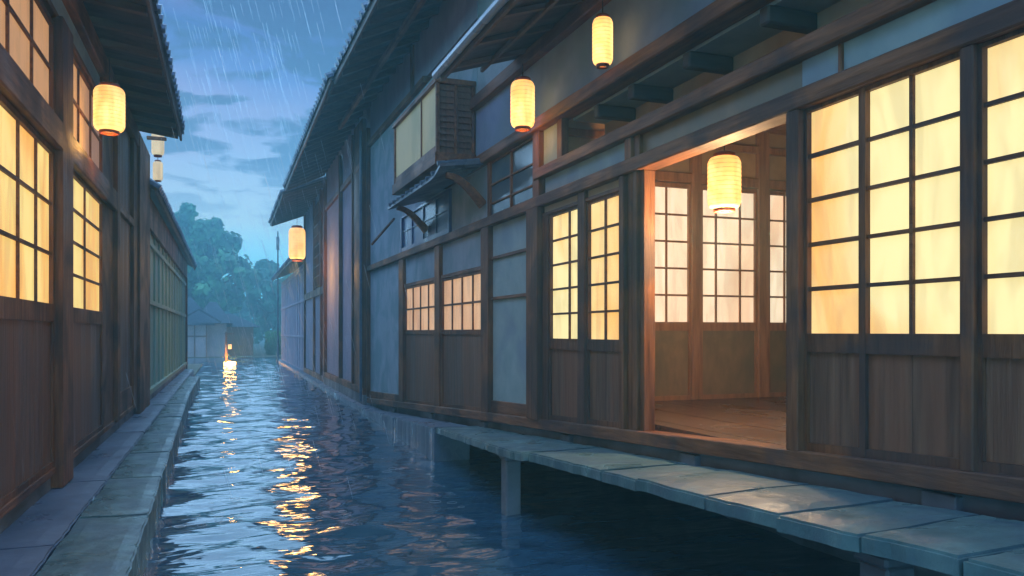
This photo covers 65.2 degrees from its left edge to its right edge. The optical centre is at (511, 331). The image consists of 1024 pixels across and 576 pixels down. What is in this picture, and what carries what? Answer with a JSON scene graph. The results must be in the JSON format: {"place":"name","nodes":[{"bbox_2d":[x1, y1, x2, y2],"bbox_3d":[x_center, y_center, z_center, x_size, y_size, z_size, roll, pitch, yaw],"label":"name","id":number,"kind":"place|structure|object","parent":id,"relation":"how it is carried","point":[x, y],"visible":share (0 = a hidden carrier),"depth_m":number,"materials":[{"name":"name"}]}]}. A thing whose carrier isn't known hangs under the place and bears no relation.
{"place":"outdoors","nodes":[
{"label":"outdoors","id":0,"kind":"place"},
{"bbox_2d":[188,294,259,356],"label":"house","id":1,"kind":"structure","parent":0,"point":[208,322],"depth_m":54.99,"materials":[{"name":"paint"}]},
{"bbox_2d":[188,334,280,375],"bbox_3d":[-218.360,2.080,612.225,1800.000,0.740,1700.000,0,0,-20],"label":"ground","id":2,"kind":"structure","parent":0,"point":[257,350],"depth_m":55.24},
{"bbox_2d":[0,545,54,575],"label":"walkway","id":3,"kind":"structure","parent":2,"relation":"on","point":[31,561],"depth_m":5.01,"materials":[{"name":"stone"}]},
{"bbox_2d":[0,481,106,549],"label":"walkway","id":4,"kind":"structure","parent":2,"relation":"on","point":[51,517],"depth_m":6.13,"materials":[{"name":"stone"}]},
{"bbox_2d":[0,0,184,533],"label":"timber house","id":5,"kind":"structure","parent":2,"relation":"on","point":[74,266],"depth_m":7.66,"materials":[{"name":"brown wood"}]},
{"bbox_2d":[0,93,53,507],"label":"sliding door","id":6,"kind":"structure","parent":5,"relation":"in","point":[26,159],"depth_m":6.30,"materials":[{"name":"beige wood"}]},
{"bbox_2d":[0,0,53,110],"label":"window","id":7,"kind":"structure","parent":5,"relation":"in","point":[26,26],"depth_m":6.47,"materials":[{"name":"beige"}]},
{"bbox_2d":[73,170,102,450],"bbox_3d":[-4.764,-0.215,8.907,0.050,2.870,2.494,0,0,-20],"label":"sliding door","id":8,"kind":"structure","parent":5,"relation":"in","point":[87,206],"depth_m":9.11,"materials":[{"name":"beige wood"}]},
{"bbox_2d":[73,53,102,172],"bbox_3d":[-4.764,-2.390,8.907,0.050,0.920,2.494,0,0,-20],"label":"window","id":9,"kind":"structure","parent":5,"relation":"in","point":[90,139],"depth_m":9.00,"materials":[{"name":"beige"}]},
{"bbox_2d":[93,58,124,135],"bbox_3d":[-4.445,-2.600,8.831,0.321,0.831,0.321,0,0,45],"label":"paper lantern","id":10,"kind":"object","parent":5,"relation":"hanging from","point":[109,108],"visible":1,"depth_m":8.71,"materials":[{"name":"beige paper"}]},
{"bbox_2d":[151,134,163,157],"bbox_3d":[-7.104,-3.990,16.049,0.240,0.962,0.240,0,0,27],"label":"paper lantern","id":11,"kind":"object","parent":5,"relation":"hanging from","point":[157,149],"visible":0.56,"depth_m":15.96,"materials":[{"name":"beige paper"}]},
{"bbox_2d":[153,160,162,181],"bbox_3d":[-7.104,-3.265,16.049,0.190,0.508,0.190,0,0,-31],"label":"paper lantern","id":12,"kind":"object","parent":5,"relation":"hanging from","point":[157,170],"visible":0.99,"depth_m":15.97,"materials":[{"name":"beige paper"}]},
{"bbox_2d":[68,431,144,482],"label":"walkway","id":13,"kind":"structure","parent":2,"relation":"on","point":[104,460],"depth_m":9.00,"materials":[{"name":"stone"}]},
{"bbox_2d":[115,403,166,432],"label":"walkway","id":14,"kind":"structure","parent":2,"relation":"on","point":[145,419],"depth_m":12.91,"materials":[{"name":"stone"}]},
{"bbox_2d":[150,383,181,403],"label":"walkway","id":15,"kind":"structure","parent":2,"relation":"on","point":[164,395],"depth_m":18.31,"materials":[{"name":"stone"}]},
{"bbox_2d":[150,178,196,399],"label":"boarded house","id":16,"kind":"structure","parent":2,"relation":"on","point":[171,257],"depth_m":21.18,"materials":[{"name":"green wood"}]},
{"bbox_2d":[169,369,193,383],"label":"walkway","id":17,"kind":"structure","parent":2,"relation":"on","point":[183,375],"depth_m":25.70,"materials":[{"name":"stone"}]},
{"bbox_2d":[174,202,209,306],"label":"tree","id":18,"kind":"object","parent":2,"relation":"on","point":[187,213],"visible":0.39,"depth_m":73.46,"materials":[{"name":"green plant"}]},
{"bbox_2d":[186,217,261,313],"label":"tree","id":19,"kind":"object","parent":2,"relation":"on","point":[217,236],"visible":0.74,"depth_m":74.63,"materials":[{"name":"green plant"}]},
{"bbox_2d":[221,277,253,318],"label":"tree","id":20,"kind":"object","parent":2,"relation":"on","point":[244,309],"visible":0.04,"depth_m":100.48,"materials":[{"name":"green plant"}]},
{"bbox_2d":[241,300,256,322],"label":"tree","id":21,"kind":"object","parent":2,"relation":"on","point":[252,318],"visible":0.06,"depth_m":110.73,"materials":[{"name":"green plant"}]},
{"bbox_2d":[230,258,290,346],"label":"tree","id":22,"kind":"object","parent":2,"relation":"on","point":[266,309],"visible":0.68,"depth_m":82.88,"materials":[{"name":"green plant"}]},
{"bbox_2d":[271,257,303,370],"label":"timber house","id":23,"kind":"structure","parent":2,"relation":"on","point":[293,325],"depth_m":38.45,"materials":[{"name":"paint"}]},
{"bbox_2d":[268,176,325,381],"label":"timber house","id":24,"kind":"structure","parent":2,"relation":"on","point":[296,199],"depth_m":28.73,"materials":[{"name":"paint"}]},
{"bbox_2d":[314,200,319,288],"bbox_3d":[-6.778,-3.005,27.890,0.070,2.910,1.900,0,0,-20],"label":"wall panel","id":25,"kind":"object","parent":24,"relation":"in","point":[317,207],"depth_m":27.59,"materials":[{"name":"grey wood"}]},
{"bbox_2d":[282,59,395,404],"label":"timber house","id":26,"kind":"structure","parent":2,"relation":"on","point":[338,238],"depth_m":20.33,"materials":[{"name":"paint"}]},
{"bbox_2d":[289,225,304,261],"bbox_3d":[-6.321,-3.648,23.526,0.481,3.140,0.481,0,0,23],"label":"paper lantern","id":27,"kind":"object","parent":26,"relation":"hanging from","point":[296,243],"visible":1,"depth_m":23.33,"materials":[{"name":"beige paper"}]},
{"bbox_2d":[304,0,1023,575],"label":"timber house","id":28,"kind":"structure","parent":2,"relation":"on","point":[834,300],"depth_m":6.69,"materials":[{"name":"blue paint"}]},
{"bbox_2d":[405,281,433,405],"bbox_3d":[-1.552,0.240,13.642,0.050,2.100,2.187,0,0,-21],"label":"sliding door","id":29,"kind":"structure","parent":28,"relation":"in","point":[419,317],"depth_m":13.71,"materials":[{"name":"beige wood"}]},
{"bbox_2d":[401,188,451,251],"bbox_3d":[-1.480,-1.800,13.373,0.050,0.660,3.171,0,0,-21],"label":"window","id":30,"kind":"structure","parent":28,"relation":"in","point":[436,213],"depth_m":12.98,"materials":[{"name":"blue glass"}]},
{"bbox_2d":[392,77,475,195],"bbox_3d":[-1.218,-2.805,11.927,0.575,1.150,2.640,0,0,-21],"label":"bay window","id":31,"kind":"structure","parent":28,"relation":"in","point":[439,125],"depth_m":10.84,"materials":[{"name":"beige wood"}]},
{"bbox_2d":[441,271,480,410],"bbox_3d":[-0.706,0.173,11.408,0.050,1.966,2.037,0,0,-21],"label":"sliding door","id":32,"kind":"structure","parent":28,"relation":"in","point":[460,294],"depth_m":11.43,"materials":[{"name":"beige wood"}]},
{"bbox_2d":[436,426,556,450],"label":"kerb slab","id":33,"kind":"structure","parent":28,"relation":"on","point":[480,437],"depth_m":9.02,"materials":[{"name":"stone"}]},
{"bbox_2d":[489,137,532,215],"bbox_3d":[0.010,-1.815,9.542,0.065,0.710,1.533,0,0,-21],"label":"window","id":34,"kind":"structure","parent":28,"relation":"in","point":[511,173],"depth_m":9.52,"materials":[{"name":"teal glass"}]},
{"bbox_2d":[511,63,534,131],"bbox_3d":[0.112,-2.468,8.408,0.256,0.701,0.256,0,0,-23],"label":"paper lantern","id":35,"kind":"object","parent":28,"relation":"hanging from","point":[522,103],"visible":1,"depth_m":8.31,"materials":[{"name":"beige paper"}]},
{"bbox_2d":[549,206,576,422],"bbox_3d":[0.549,-0.151,8.105,0.050,2.158,0.749,0,0,-21],"label":"sliding door","id":36,"kind":"structure","parent":28,"relation":"in","point":[562,224],"depth_m":8.18,"materials":[{"name":"beige"}]},
{"bbox_2d":[592,0,612,69],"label":"paper lantern","id":37,"kind":"object","parent":28,"relation":"hanging from","point":[602,41],"visible":1,"depth_m":6.75,"materials":[{"name":"beige paper"}]},
{"bbox_2d":[587,192,618,427],"bbox_3d":[0.860,-0.175,7.287,0.050,2.109,0.699,0,0,-21],"label":"sliding door","id":38,"kind":"structure","parent":28,"relation":"in","point":[603,212],"depth_m":7.35,"materials":[{"name":"beige"}]},
{"bbox_2d":[529,448,687,480],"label":"kerb slab","id":39,"kind":"structure","parent":28,"relation":"on","point":[594,463],"depth_m":6.26,"materials":[{"name":"stone"}]},
{"bbox_2d":[602,465,724,490],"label":"kerb slab","id":40,"kind":"structure","parent":28,"relation":"on","point":[625,478],"depth_m":5.45,"materials":[{"name":"stone"}]},
{"bbox_2d":[635,470,807,508],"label":"kerb slab","id":41,"kind":"structure","parent":28,"relation":"on","point":[696,490],"depth_m":4.78,"materials":[{"name":"stone"}]},
{"bbox_2d":[707,145,740,212],"bbox_3d":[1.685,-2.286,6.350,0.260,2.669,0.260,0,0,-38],"label":"paper lantern","id":42,"kind":"object","parent":28,"relation":"hanging from","point":[724,181],"visible":1,"depth_m":6.25,"materials":[{"name":"beige paper"}]},
{"bbox_2d":[705,485,892,528],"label":"kerb slab","id":43,"kind":"structure","parent":28,"relation":"on","point":[767,507],"depth_m":4.13,"materials":[{"name":"stone"}]},
{"bbox_2d":[804,88,861,457],"bbox_3d":[1.867,-0.311,4.619,0.050,2.057,0.457,0,0,-21],"label":"sliding door","id":44,"kind":"structure","parent":28,"relation":"in","point":[832,128],"depth_m":4.64,"materials":[{"name":"beige paper"}]},
{"bbox_2d":[862,51,959,468],"bbox_3d":[2.057,-0.324,4.104,0.050,2.032,0.640,0,0,-21],"label":"sliding door","id":45,"kind":"structure","parent":28,"relation":"in","point":[911,118],"depth_m":4.10,"materials":[{"name":"beige paper"}]},
{"bbox_2d":[963,548,1023,575],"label":"kerb slab","id":46,"kind":"structure","parent":28,"relation":"on","point":[1009,563],"depth_m":2.76,"materials":[{"name":"stone"}]},
{"bbox_2d":[978,28,1023,476],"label":"sliding door","id":47,"kind":"structure","parent":28,"relation":"in","point":[1000,59],"depth_m":3.65,"materials":[{"name":"beige paper"}]},
{"bbox_2d":[139,0,367,332],"label":"sky","id":48,"kind":"structure","parent":0,"point":[178,182],"materials":[{"name":"blue"}]},
{"bbox_2d":[126,0,409,499],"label":"rain","id":49,"kind":"object","parent":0,"point":[256,209],"visible":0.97,"depth_m":20.77,"materials":[{"name":"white liquid"}]},
{"bbox_2d":[263,330,280,354],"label":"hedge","id":50,"kind":"object","parent":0,"point":[271,344],"visible":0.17,"depth_m":59.19,"materials":[{"name":"green plant"}]},
{"bbox_2d":[276,359,290,366],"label":"pavement","id":51,"kind":"structure","parent":0,"point":[283,363],"depth_m":42.25,"materials":[{"name":"stone"}]},
{"bbox_2d":[286,365,304,374],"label":"pavement","id":52,"kind":"structure","parent":0,"point":[294,369],"depth_m":35.17,"materials":[{"name":"stone"}]},
{"bbox_2d":[299,373,323,385],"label":"pavement","id":53,"kind":"structure","parent":0,"point":[312,379],"depth_m":28.08,"materials":[{"name":"stone"}]},
{"bbox_2d":[318,383,345,400],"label":"pavement","id":54,"kind":"structure","parent":0,"point":[333,392],"depth_m":22.32,"materials":[{"name":"stone"}]},
{"bbox_2d":[342,396,380,415],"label":"pavement","id":55,"kind":"structure","parent":0,"point":[359,407],"depth_m":17.70,"materials":[{"name":"stone"}]},
{"bbox_2d":[367,410,420,435],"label":"pavement","id":56,"kind":"structure","parent":0,"point":[389,419],"depth_m":14.42,"materials":[{"name":"stone"}]},
{"bbox_2d":[398,417,469,460],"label":"pavement","id":57,"kind":"structure","parent":0,"point":[420,435],"depth_m":11.08,"materials":[{"name":"stone"}]},
{"bbox_2d":[143,357,859,575],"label":"water","id":58,"kind":"structure","parent":0,"point":[398,523],"depth_m":7.67,"materials":[{"name":"blue liquid"}]},
{"bbox_2d":[35,515,148,575],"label":"edging slab","id":59,"kind":"structure","parent":58,"relation":"in","point":[110,546],"depth_m":5.28,"materials":[{"name":"stone"}]},
{"bbox_2d":[78,477,160,552],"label":"edging slab","id":60,"kind":"structure","parent":58,"relation":"in","point":[124,497],"depth_m":6.79,"materials":[{"name":"stone"}]},
{"bbox_2d":[109,452,169,506],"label":"edging slab","id":61,"kind":"structure","parent":58,"relation":"in","point":[136,465],"depth_m":8.45,"materials":[{"name":"stone"}]},
{"bbox_2d":[129,433,175,475],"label":"edging slab","id":62,"kind":"structure","parent":58,"relation":"in","point":[148,443],"depth_m":10.13,"materials":[{"name":"stone"}]},
{"bbox_2d":[145,417,181,455],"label":"edging slab","id":63,"kind":"structure","parent":58,"relation":"in","point":[163,425],"depth_m":12.08,"materials":[{"name":"stone"}]},
{"bbox_2d":[157,403,185,433],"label":"edging slab","id":64,"kind":"structure","parent":58,"relation":"in","point":[176,411],"depth_m":14.37,"materials":[{"name":"stone"}]},
{"bbox_2d":[168,391,190,417],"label":"edging slab","id":65,"kind":"structure","parent":58,"relation":"in","point":[182,396],"depth_m":17.25,"materials":[{"name":"stone"}]},
{"bbox_2d":[178,383,195,402],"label":"edging slab","id":66,"kind":"structure","parent":58,"relation":"in","point":[190,387],"depth_m":20.62,"materials":[{"name":"stone"}]},
{"bbox_2d":[184,376,199,393],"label":"edging slab","id":67,"kind":"structure","parent":58,"relation":"in","point":[190,379],"depth_m":23.85,"materials":[{"name":"stone"}]},
{"bbox_2d":[224,332,233,360],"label":"lantern post","id":68,"kind":"object","parent":58,"relation":"in","point":[225,333],"visible":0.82,"depth_m":46.95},
{"bbox_2d":[276,231,278,363],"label":"pole","id":69,"kind":"object","parent":58,"relation":"in","point":[277,242],"visible":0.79,"depth_m":43.43,"materials":[{"name":"blue wood"}]},
{"bbox_2d":[175,400,464,527],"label":"rain splashes","id":70,"kind":"object","parent":58,"relation":"on","point":[298,498],"visible":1,"depth_m":8.55,"materials":[{"name":"white liquid"}]},
{"bbox_2d":[499,455,520,515],"bbox_3d":[0.192,1.762,7.766,0.620,1.176,0.190,0,0,-20],"label":"stone post","id":71,"kind":"object","parent":58,"relation":"in","point":[510,486],"visible":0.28,"depth_m":7.62,"materials":[{"name":"grey stone"}]},
{"bbox_2d":[487,439,602,460],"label":"kerb slab","id":72,"kind":"structure","parent":71,"relation":"on","point":[520,451],"depth_m":7.42,"materials":[{"name":"stone"}]},
{"bbox_2d":[854,552,914,575],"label":"stone post","id":73,"kind":"object","parent":58,"relation":"in","point":[871,565],"visible":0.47,"depth_m":3.25,"materials":[{"name":"grey stone"}]},
{"bbox_2d":[776,501,978,552],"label":"kerb slab","id":74,"kind":"structure","parent":73,"relation":"on","point":[847,528],"depth_m":3.60,"materials":[{"name":"stone"}]},
{"bbox_2d":[861,515,1023,575],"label":"kerb slab","id":75,"kind":"structure","parent":73,"relation":"on","point":[949,547],"depth_m":3.11,"materials":[{"name":"stone"}]}
]}

